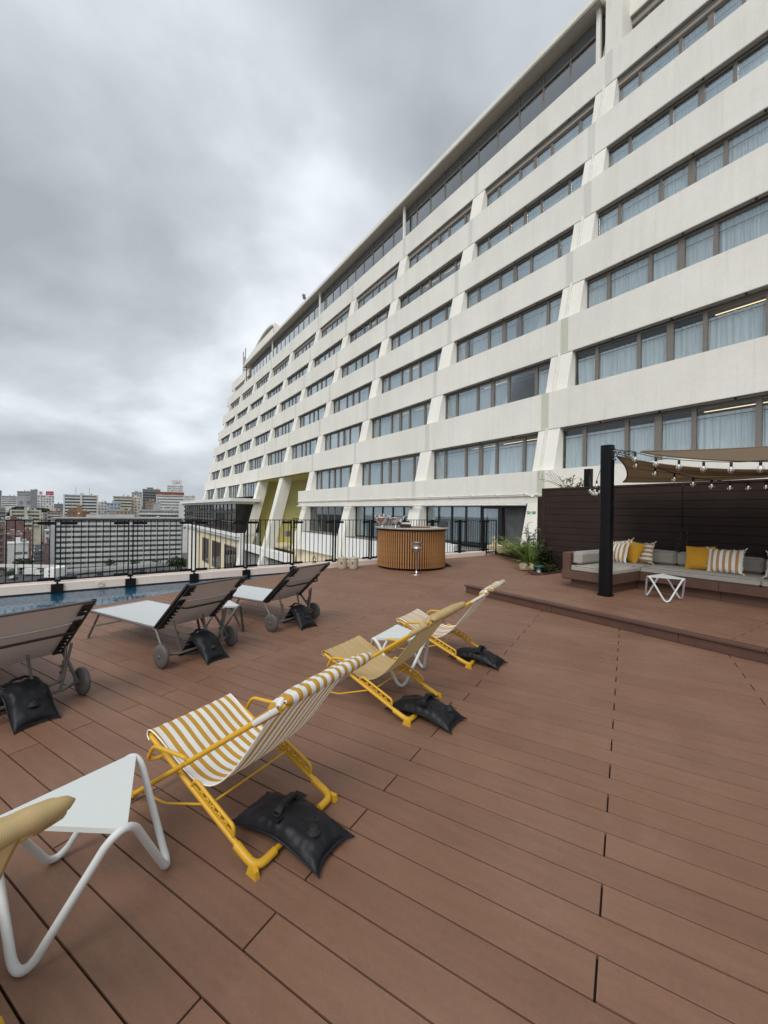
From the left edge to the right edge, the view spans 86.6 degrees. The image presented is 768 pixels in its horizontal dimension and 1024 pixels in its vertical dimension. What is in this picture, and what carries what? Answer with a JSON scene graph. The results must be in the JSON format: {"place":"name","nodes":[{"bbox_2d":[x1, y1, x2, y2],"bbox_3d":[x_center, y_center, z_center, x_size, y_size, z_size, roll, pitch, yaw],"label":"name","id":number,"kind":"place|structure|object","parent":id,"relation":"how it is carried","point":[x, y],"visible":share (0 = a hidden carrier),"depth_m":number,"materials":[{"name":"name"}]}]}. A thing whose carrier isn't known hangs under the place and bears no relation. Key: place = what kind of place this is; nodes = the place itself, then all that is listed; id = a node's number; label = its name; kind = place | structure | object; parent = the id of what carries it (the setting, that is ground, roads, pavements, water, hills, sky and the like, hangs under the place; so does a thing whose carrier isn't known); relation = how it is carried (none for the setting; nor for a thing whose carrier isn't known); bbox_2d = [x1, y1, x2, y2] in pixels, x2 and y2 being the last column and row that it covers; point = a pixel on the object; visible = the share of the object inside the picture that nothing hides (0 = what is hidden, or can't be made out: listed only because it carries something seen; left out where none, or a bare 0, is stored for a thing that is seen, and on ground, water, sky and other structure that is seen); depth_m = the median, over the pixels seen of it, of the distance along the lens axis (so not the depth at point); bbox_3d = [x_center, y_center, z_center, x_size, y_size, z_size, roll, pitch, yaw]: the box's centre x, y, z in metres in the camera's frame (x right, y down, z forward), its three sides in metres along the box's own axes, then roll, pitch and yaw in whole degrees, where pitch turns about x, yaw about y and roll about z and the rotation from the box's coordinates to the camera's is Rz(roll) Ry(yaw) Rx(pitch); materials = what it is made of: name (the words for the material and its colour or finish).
{"place":"outdoors","nodes":[
{"label":"outdoors","id":0,"kind":"place"},
{"bbox_2d":[7,537,28,570],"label":"house","id":1,"kind":"structure","parent":0,"point":[10,550],"depth_m":177.97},
{"bbox_2d":[31,542,43,564],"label":"road","id":2,"kind":"structure","parent":0,"point":[37,556],"depth_m":264.97,"materials":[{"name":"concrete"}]},
{"bbox_2d":[0,564,86,583],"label":"car deck","id":3,"kind":"object","parent":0,"point":[19,574],"visible":0.68,"depth_m":163.33,"materials":[{"name":"concrete"}]},
{"bbox_2d":[4,533,258,579],"bbox_3d":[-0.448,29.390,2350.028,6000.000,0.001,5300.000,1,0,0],"label":"ground","id":4,"kind":"structure","parent":0,"point":[184,555],"depth_m":204.46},
{"bbox_2d":[0,517,4,570],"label":"apartment block","id":5,"kind":"structure","parent":4,"relation":"on","point":[1,543],"depth_m":190.79,"materials":[{"name":"brick"}]},
{"bbox_2d":[1,494,16,508],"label":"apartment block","id":6,"kind":"structure","parent":4,"relation":"on","point":[9,502],"depth_m":560.24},
{"bbox_2d":[5,529,21,569],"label":"apartment block","id":7,"kind":"structure","parent":4,"relation":"on","point":[10,536],"depth_m":200.15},
{"bbox_2d":[6,516,23,538],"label":"apartment block","id":8,"kind":"structure","parent":4,"relation":"on","point":[19,525],"depth_m":236.08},
{"bbox_2d":[17,490,29,508],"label":"department store","id":9,"kind":"structure","parent":4,"relation":"on","point":[23,498],"depth_m":539.77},
{"bbox_2d":[10,508,40,544],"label":"apartment block","id":10,"kind":"structure","parent":4,"relation":"on","point":[35,514],"depth_m":333.57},
{"bbox_2d":[37,495,53,510],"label":"hotel block","id":11,"kind":"structure","parent":4,"relation":"on","point":[45,501],"depth_m":499.78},
{"bbox_2d":[5,509,135,541],"bbox_3d":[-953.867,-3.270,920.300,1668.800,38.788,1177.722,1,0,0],"label":"town","id":12,"kind":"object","parent":4,"relation":"on","point":[44,517],"visible":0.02,"depth_m":361.22,"materials":[{"name":"grey concrete"}]},
{"bbox_2d":[63,493,97,515],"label":"apartment tower","id":13,"kind":"structure","parent":4,"relation":"on","point":[87,502],"depth_m":399.24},
{"bbox_2d":[50,514,182,568],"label":"apartment slab","id":14,"kind":"structure","parent":4,"relation":"on","point":[169,529],"depth_m":207.70,"materials":[{"name":"concrete"}]},
{"bbox_2d":[56,521,179,564],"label":"windows","id":15,"kind":"structure","parent":14,"relation":"in","point":[57,521],"depth_m":206.75,"materials":[{"name":"glass"}]},
{"bbox_2d":[113,494,131,510],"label":"apartment tower","id":16,"kind":"structure","parent":4,"relation":"on","point":[125,502],"depth_m":420.68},
{"bbox_2d":[67,561,180,577],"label":"viaduct","id":17,"kind":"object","parent":4,"relation":"on","point":[113,569],"visible":0.29,"depth_m":184.75,"materials":[{"name":"concrete"}]},
{"bbox_2d":[131,496,140,516],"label":"office block","id":18,"kind":"structure","parent":4,"relation":"on","point":[136,504],"depth_m":430.33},
{"bbox_2d":[139,507,178,517],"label":"apartment block","id":19,"kind":"structure","parent":4,"relation":"on","point":[156,513],"depth_m":299.59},
{"bbox_2d":[156,492,183,509],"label":"hotel block","id":20,"kind":"structure","parent":4,"relation":"on","point":[169,500],"depth_m":429.78,"materials":[{"name":"white concrete"}]},
{"bbox_2d":[179,504,187,552],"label":"apartment block","id":21,"kind":"structure","parent":4,"relation":"on","point":[185,529],"depth_m":289.76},
{"bbox_2d":[180,498,259,569],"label":"restaurant wing","id":22,"kind":"structure","parent":4,"relation":"on","point":[221,511],"depth_m":52.92,"materials":[{"name":"concrete"}]},
{"bbox_2d":[202,537,208,563],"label":"window","id":23,"kind":"structure","parent":22,"relation":"in","point":[206,539],"depth_m":60.68,"materials":[{"name":"glass"}]},
{"bbox_2d":[185,504,236,532],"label":"window frame","id":24,"kind":"structure","parent":22,"relation":"in","point":[219,512],"depth_m":53.96,"materials":[{"name":"glass"}]},
{"bbox_2d":[212,540,219,567],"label":"window","id":25,"kind":"structure","parent":22,"relation":"in","point":[213,542],"depth_m":54.98,"materials":[{"name":"glass"}]},
{"bbox_2d":[224,544,236,568],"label":"window","id":26,"kind":"structure","parent":22,"relation":"in","point":[227,546],"depth_m":48.91,"materials":[{"name":"grey glass"}]},
{"bbox_2d":[0,573,284,613],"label":"pool","id":27,"kind":"structure","parent":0,"point":[9,604],"depth_m":7.34,"materials":[{"name":"liquid"}]},
{"bbox_2d":[142,487,160,508],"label":"apartment tower","id":28,"kind":"structure","parent":0,"point":[148,493],"depth_m":468.47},
{"bbox_2d":[0,0,587,503],"label":"sky","id":29,"kind":"structure","parent":0,"point":[176,176],"materials":[{"name":"grey"}]},
{"bbox_2d":[0,555,767,1023],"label":"deck","id":30,"kind":"structure","parent":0,"point":[564,821],"depth_m":1.80,"materials":[{"name":"wood"}]},
{"bbox_2d":[0,675,60,734],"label":"weight bag","id":31,"kind":"object","parent":30,"relation":"on","point":[28,701],"visible":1,"depth_m":2.72,"materials":[{"name":"black plastic"}]},
{"bbox_2d":[0,795,75,1023],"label":"deck chair","id":32,"kind":"object","parent":30,"relation":"on","point":[20,826],"visible":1,"depth_m":0.90,"materials":[{"name":"fabric"}]},
{"bbox_2d":[0,599,96,710],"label":"sun lounger","id":33,"kind":"object","parent":30,"relation":"on","point":[28,635],"visible":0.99,"depth_m":2.86,"materials":[{"name":"beige metal"}]},
{"bbox_2d":[0,753,169,977],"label":"side table","id":34,"kind":"object","parent":30,"relation":"on","point":[102,796],"visible":0.94,"depth_m":1.47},
{"bbox_2d":[87,575,247,668],"bbox_3d":[-2.326,1.014,4.307,1.828,0.784,0.797,1,0,31],"label":"sun lounger","id":35,"kind":"object","parent":30,"relation":"on","point":[194,601],"visible":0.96,"depth_m":4.03,"materials":[{"name":"grey metal"}]},
{"bbox_2d":[178,629,229,664],"bbox_3d":[-1.758,1.285,3.977,0.459,0.258,0.241,1,0,31],"label":"weight bag","id":36,"kind":"object","parent":35,"relation":"on","point":[207,644],"visible":0.96,"depth_m":3.91,"materials":[{"name":"black plastic"}]},
{"bbox_2d":[196,600,243,639],"bbox_3d":[-1.880,1.228,4.662,0.555,0.370,0.508,1,0,20],"label":"side table","id":37,"kind":"object","parent":30,"relation":"on","point":[231,605],"visible":0.41,"depth_m":4.64,"materials":[{"name":"beige metal"}]},
{"bbox_2d":[0,550,495,596],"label":"kerb","id":38,"kind":"structure","parent":30,"relation":"on","point":[19,589],"depth_m":8.00,"materials":[{"name":"concrete"}]},
{"bbox_2d":[0,520,488,593],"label":"fence","id":39,"kind":"object","parent":38,"relation":"on","point":[58,588],"visible":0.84,"depth_m":8.53,"materials":[{"name":"black metal"}]},
{"bbox_2d":[485,520,496,554],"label":"gate","id":40,"kind":"structure","parent":39,"relation":"attached to","point":[495,551],"depth_m":14.09,"materials":[{"name":"black metal"}]},
{"bbox_2d":[131,652,371,881],"bbox_3d":[-0.661,1.045,1.985,1.086,0.781,0.598,1,0,30],"label":"deck chair","id":41,"kind":"object","parent":30,"relation":"on","point":[217,742],"visible":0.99,"depth_m":1.90,"materials":[{"name":"yellow fabric"}]},
{"bbox_2d":[233,562,329,631],"bbox_3d":[-1.641,1.024,5.460,1.828,0.784,0.797,1,0,32],"label":"sun lounger","id":42,"kind":"object","parent":30,"relation":"on","point":[294,581],"visible":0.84,"depth_m":5.12,"materials":[{"name":"beige metal"}]},
{"bbox_2d":[282,603,316,629],"bbox_3d":[-1.064,1.293,5.145,0.251,0.261,0.489,1,0,-44],"label":"weight bag","id":43,"kind":"object","parent":42,"relation":"on","point":[301,613],"visible":0.89,"depth_m":5.06,"materials":[{"name":"black plastic"}]},
{"bbox_2d":[232,790,354,878],"bbox_3d":[-0.421,1.353,1.820,0.540,0.147,0.239,1,0,30],"label":"weight bag","id":44,"kind":"object","parent":30,"relation":"on","point":[306,832],"visible":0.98,"depth_m":1.75,"materials":[{"name":"black plastic"}]},
{"bbox_2d":[322,602,465,726],"bbox_3d":[0.020,1.055,3.142,1.086,0.781,0.598,1,0,32],"label":"deck chair","id":45,"kind":"object","parent":30,"relation":"on","point":[378,664],"visible":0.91,"depth_m":3.05,"materials":[{"name":"fabric"}]},
{"bbox_2d":[371,625,428,686],"bbox_3d":[0.136,1.259,3.620,0.508,0.370,0.555,1,0,-2],"label":"side table","id":46,"kind":"object","parent":30,"relation":"on","point":[397,632],"visible":0.68,"depth_m":3.55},
{"bbox_2d":[375,526,447,570],"bbox_3d":[0.721,0.922,10.801,1.934,1.050,1.934,1,0,0],"label":"round bar","id":47,"kind":"object","parent":30,"relation":"on","point":[394,549],"visible":0.95,"depth_m":10.03,"materials":[{"name":"brown wood"}]},
{"bbox_2d":[384,693,466,733],"bbox_3d":[0.290,1.360,2.884,0.540,0.154,0.239,1,0,36],"label":"weight bag","id":48,"kind":"object","parent":30,"relation":"on","point":[430,707],"visible":0.99,"depth_m":2.81,"materials":[{"name":"black plastic"}]},
{"bbox_2d":[387,580,505,668],"bbox_3d":[0.633,1.063,4.167,1.086,0.781,0.598,1,0,29],"label":"deck chair","id":49,"kind":"object","parent":30,"relation":"on","point":[414,619],"visible":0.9,"depth_m":4.07,"materials":[{"name":"yellow fabric"}]},
{"bbox_2d":[447,645,507,669],"bbox_3d":[0.906,1.371,3.968,0.540,0.149,0.229,1,0,37],"label":"weight bag","id":50,"kind":"object","parent":30,"relation":"on","point":[480,653],"visible":0.94,"depth_m":3.89,"materials":[{"name":"black plastic"}]},
{"bbox_2d":[502,553,561,575],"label":"soil","id":51,"kind":"structure","parent":30,"relation":"on","point":[535,568],"depth_m":10.37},
{"bbox_2d":[491,534,535,557],"bbox_3d":[4.614,1.131,13.309,2.171,0.694,2.051,1,0,0],"label":"feathery fern","id":52,"kind":"object","parent":51,"relation":"on","point":[505,548],"visible":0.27,"depth_m":13.47,"materials":[{"name":"green plant"}]},
{"bbox_2d":[506,539,536,559],"bbox_3d":[4.129,1.111,11.897,1.348,0.720,1.399,1,0,26],"label":"feathery fern","id":53,"kind":"object","parent":51,"relation":"on","point":[519,549],"visible":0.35,"depth_m":11.86,"materials":[{"name":"green plant"}]},
{"bbox_2d":[508,541,556,564],"bbox_3d":[3.865,1.101,10.519,1.204,0.708,1.076,1,0,0],"label":"bird nest fern","id":54,"kind":"object","parent":51,"relation":"on","point":[528,558],"visible":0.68,"depth_m":10.44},
{"bbox_2d":[532,539,559,568],"bbox_3d":[4.072,1.083,10.343,0.662,0.795,0.663,1,0,-11],"label":"broadleaf shrub","id":55,"kind":"object","parent":51,"relation":"on","point":[545,558],"visible":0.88,"depth_m":10.26,"materials":[{"name":"green plant"}]},
{"bbox_2d":[464,573,767,663],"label":"deck platform","id":56,"kind":"structure","parent":30,"relation":"on","point":[735,629],"depth_m":5.57,"materials":[{"name":"wood"}]},
{"bbox_2d":[597,445,616,596],"bbox_3d":[3.613,0.139,6.577,0.200,2.430,0.238,1,0,-34],"label":"pergola post","id":57,"kind":"object","parent":56,"relation":"on","point":[606,527],"visible":0.98,"depth_m":6.53,"materials":[{"name":"metal"}]},
{"bbox_2d":[613,449,766,473],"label":"string lights","id":58,"kind":"object","parent":57,"relation":"hanging from","point":[730,467],"visible":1,"depth_m":5.45},
{"bbox_2d":[615,453,767,490],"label":"string lights","id":59,"kind":"object","parent":57,"relation":"hanging from","point":[711,482],"visible":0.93,"depth_m":6.38},
{"bbox_2d":[616,456,767,482],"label":"sail shade","id":60,"kind":"object","parent":57,"relation":"hanging from","point":[643,472],"visible":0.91,"depth_m":6.69,"materials":[{"name":"fabric"}]},
{"bbox_2d":[640,446,767,461],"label":"sail shade","id":61,"kind":"object","parent":60,"relation":"attached to","point":[754,454],"visible":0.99,"depth_m":5.80,"materials":[{"name":"fabric"}]},
{"bbox_2d":[562,549,767,607],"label":"corner sofa","id":62,"kind":"object","parent":56,"relation":"on","point":[580,569],"visible":0.65,"depth_m":6.81,"materials":[{"name":"grey fabric"}]},
{"bbox_2d":[613,541,631,563],"bbox_3d":[4.472,0.776,7.792,0.204,0.481,0.535,1,0,-20],"label":"scatter cushion","id":63,"kind":"object","parent":62,"relation":"on","point":[620,552],"visible":0.65,"depth_m":7.68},
{"bbox_2d":[626,539,645,562],"bbox_3d":[4.695,0.755,7.714,0.195,0.480,0.490,1,0,-18],"label":"scatter cushion","id":64,"kind":"object","parent":62,"relation":"on","point":[635,549],"visible":0.65,"depth_m":7.60,"materials":[{"name":"yellow fabric"}]},
{"bbox_2d":[637,542,655,564],"bbox_3d":[4.845,0.762,7.634,0.180,0.456,0.473,1,0,-30],"label":"scatter cushion","id":65,"kind":"object","parent":62,"relation":"on","point":[646,554],"visible":0.56,"depth_m":7.52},
{"bbox_2d":[685,546,715,568],"bbox_3d":[5.264,0.764,6.783,0.182,0.405,0.440,1,0,-34],"label":"scatter cushion","id":66,"kind":"object","parent":62,"relation":"on","point":[697,558],"visible":0.81,"depth_m":6.77,"materials":[{"name":"yellow fabric"}]},
{"bbox_2d":[706,546,747,575],"bbox_3d":[5.391,0.773,6.434,0.184,0.443,0.542,1,0,-34],"label":"scatter cushion","id":67,"kind":"object","parent":62,"relation":"on","point":[725,560],"visible":0.98,"depth_m":6.38,"materials":[{"name":"fabric"}]},
{"bbox_2d":[645,574,685,602],"bbox_3d":[4.382,1.181,6.360,0.508,0.370,0.555,1,0,28],"label":"side table","id":68,"kind":"object","parent":56,"relation":"on","point":[667,577],"visible":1,"depth_m":6.30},
{"bbox_2d":[537,479,767,569],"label":"board wall","id":69,"kind":"structure","parent":30,"relation":"on","point":[719,516],"depth_m":8.48,"materials":[{"name":"wood"}]},
{"bbox_2d":[203,0,767,566],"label":"hotel building","id":70,"kind":"structure","parent":0,"point":[553,264],"depth_m":18.30,"materials":[{"name":"concrete"}]},
{"bbox_2d":[243,482,256,496],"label":"window","id":71,"kind":"structure","parent":70,"relation":"in","point":[249,489],"depth_m":50.49,"materials":[{"name":"glass"}]},
{"bbox_2d":[268,449,285,465],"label":"window","id":72,"kind":"structure","parent":70,"relation":"in","point":[277,457],"depth_m":44.68,"materials":[{"name":"glass"}]},
{"bbox_2d":[275,420,293,437],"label":"window","id":73,"kind":"structure","parent":70,"relation":"in","point":[286,428],"depth_m":44.90,"materials":[{"name":"beige metal"}]},
{"bbox_2d":[282,393,300,410],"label":"window","id":74,"kind":"structure","parent":70,"relation":"in","point":[295,399],"depth_m":45.31,"materials":[{"name":"glass"}]},
{"bbox_2d":[292,438,317,458],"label":"window","id":75,"kind":"structure","parent":70,"relation":"in","point":[307,448],"depth_m":38.32,"materials":[{"name":"glass"}]},
{"bbox_2d":[300,405,325,427],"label":"window","id":76,"kind":"structure","parent":70,"relation":"in","point":[318,414],"depth_m":38.67,"materials":[{"name":"glass"}]},
{"bbox_2d":[307,373,333,396],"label":"window","id":77,"kind":"structure","parent":70,"relation":"in","point":[327,381],"depth_m":39.10,"materials":[{"name":"glass"}]},
{"bbox_2d":[310,506,343,533],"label":"window","id":78,"kind":"structure","parent":70,"relation":"in","point":[316,513],"depth_m":31.72,"materials":[{"name":"glass"}]},
{"bbox_2d":[315,341,341,366],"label":"window","id":79,"kind":"structure","parent":70,"relation":"in","point":[335,349],"depth_m":39.33,"materials":[{"name":"glass"}]},
{"bbox_2d":[316,466,352,489],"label":"window","id":80,"kind":"structure","parent":70,"relation":"in","point":[338,477],"depth_m":31.63,"materials":[{"name":"glass"}]},
{"bbox_2d":[322,309,349,337],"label":"window","id":81,"kind":"structure","parent":70,"relation":"in","point":[345,315],"depth_m":39.91,"materials":[{"name":"glass"}]},
{"bbox_2d":[325,423,362,450],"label":"window","id":82,"kind":"structure","parent":70,"relation":"in","point":[351,435],"depth_m":31.85,"materials":[{"name":"glass"}]},
{"bbox_2d":[334,383,371,413],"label":"window","id":83,"kind":"structure","parent":70,"relation":"in","point":[361,395],"depth_m":32.26,"materials":[{"name":"glass"}]},
{"bbox_2d":[342,345,380,377],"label":"window","id":84,"kind":"structure","parent":70,"relation":"in","point":[372,355],"depth_m":32.66,"materials":[{"name":"glass"}]},
{"bbox_2d":[350,307,389,342],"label":"window","id":85,"kind":"structure","parent":70,"relation":"in","point":[382,316],"depth_m":33.03,"materials":[{"name":"glass"}]},
{"bbox_2d":[358,270,397,308],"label":"window","id":86,"kind":"structure","parent":70,"relation":"in","point":[393,277],"depth_m":33.49,"materials":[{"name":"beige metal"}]},
{"bbox_2d":[355,506,409,538],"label":"window","id":87,"kind":"structure","parent":70,"relation":"in","point":[365,513],"depth_m":25.86,"materials":[{"name":"clear glass"}]},
{"bbox_2d":[362,454,419,485],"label":"window","id":88,"kind":"structure","parent":70,"relation":"in","point":[402,469],"depth_m":25.17,"materials":[{"name":"glass"}]},
{"bbox_2d":[372,401,430,438],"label":"window","id":89,"kind":"structure","parent":70,"relation":"in","point":[416,416],"depth_m":25.61,"materials":[{"name":"beige metal"}]},
{"bbox_2d":[382,350,441,393],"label":"window","id":90,"kind":"structure","parent":70,"relation":"in","point":[426,366],"depth_m":25.99,"materials":[{"name":"glass"}]},
{"bbox_2d":[391,302,451,350],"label":"window","id":91,"kind":"structure","parent":70,"relation":"in","point":[443,314],"depth_m":26.41,"materials":[{"name":"beige metal"}]},
{"bbox_2d":[249,15,602,376],"bbox_3d":[-5.827,-21.703,41.941,0.120,2.480,56.400,1,0,-34],"label":"window","id":92,"kind":"structure","parent":70,"relation":"in","point":[583,60],"depth_m":25.37,"materials":[{"name":"glass"}]},
{"bbox_2d":[400,256,461,308],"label":"window","id":93,"kind":"structure","parent":70,"relation":"in","point":[454,266],"depth_m":26.80,"materials":[{"name":"glass"}]},
{"bbox_2d":[409,210,470,268],"bbox_3d":[3.732,-17.764,27.391,0.105,1.640,6.535,1,0,-34],"label":"window","id":94,"kind":"structure","parent":70,"relation":"in","point":[465,218],"depth_m":27.24,"materials":[{"name":"beige metal"}]},
{"bbox_2d":[426,506,482,543],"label":"window","id":95,"kind":"structure","parent":70,"relation":"in","point":[453,513],"depth_m":19.60,"materials":[{"name":"grey glass"}]},
{"bbox_2d":[434,434,537,479],"bbox_3d":[4.649,-2.381,19.177,0.340,1.640,6.553,1,0,-34],"label":"window","id":96,"kind":"structure","parent":70,"relation":"in","point":[481,459],"depth_m":18.88,"materials":[{"name":"glass"}]},
{"bbox_2d":[481,507,503,544],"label":"window","id":97,"kind":"structure","parent":70,"relation":"in","point":[493,512],"depth_m":18.20,"materials":[{"name":"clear glass"}]},
{"bbox_2d":[445,361,550,418],"bbox_3d":[5.255,-5.483,19.563,0.190,1.640,6.535,1,0,-34],"label":"window","id":98,"kind":"structure","parent":70,"relation":"in","point":[496,392],"depth_m":19.77,"materials":[{"name":"glass"}]},
{"bbox_2d":[456,294,561,362],"bbox_3d":[5.926,-8.523,19.985,0.190,1.640,6.535,1,0,-34],"label":"window","id":99,"kind":"structure","parent":70,"relation":"in","point":[546,313],"depth_m":19.60,"materials":[{"name":"glass"}]},
{"bbox_2d":[467,230,572,308],"bbox_3d":[6.562,-11.544,20.381,0.105,1.640,6.535,1,0,-34],"label":"window","id":100,"kind":"structure","parent":70,"relation":"in","point":[558,248],"depth_m":20.02,"materials":[{"name":"glass"}]},
{"bbox_2d":[477,169,583,256],"bbox_3d":[7.234,-14.575,20.801,0.105,1.640,6.535,1,0,-34],"label":"window","id":101,"kind":"structure","parent":70,"relation":"in","point":[574,183],"depth_m":20.43,"materials":[{"name":"glass"}]},
{"bbox_2d":[487,108,593,206],"bbox_3d":[7.907,-17.695,21.222,0.105,1.640,6.535,1,0,-34],"label":"window","id":102,"kind":"structure","parent":70,"relation":"in","point":[586,121],"depth_m":20.85,"materials":[{"name":"glass"}]},
{"bbox_2d":[563,394,767,467],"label":"window","id":103,"kind":"structure","parent":70,"relation":"in","point":[748,427],"depth_m":12.59,"materials":[{"name":"beige metal"}]},
{"bbox_2d":[575,289,767,385],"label":"window","id":104,"kind":"structure","parent":70,"relation":"in","point":[751,322],"depth_m":13.23,"materials":[{"name":"beige metal"}]},
{"bbox_2d":[587,197,767,308],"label":"window","id":105,"kind":"structure","parent":70,"relation":"in","point":[749,223],"depth_m":13.72,"materials":[{"name":"beige metal"}]},
{"bbox_2d":[598,114,767,235],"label":"window","id":106,"kind":"structure","parent":70,"relation":"in","point":[754,135],"depth_m":14.22,"materials":[{"name":"glass"}]},
{"bbox_2d":[619,0,747,101],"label":"window","id":107,"kind":"structure","parent":70,"relation":"in","point":[727,7],"depth_m":15.81,"materials":[{"name":"glass"}]},
{"bbox_2d":[609,38,767,166],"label":"window","id":108,"kind":"structure","parent":70,"relation":"in","point":[758,54],"depth_m":14.82,"materials":[{"name":"beige metal"}]},
{"bbox_2d":[584,469,592,486],"bbox_3d":[5.091,0.221,10.173,0.160,2.585,0.160,1,0,-34],"label":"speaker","id":109,"kind":"object","parent":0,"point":[588,473],"visible":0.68,"depth_m":10.12,"materials":[{"name":"black paint"}]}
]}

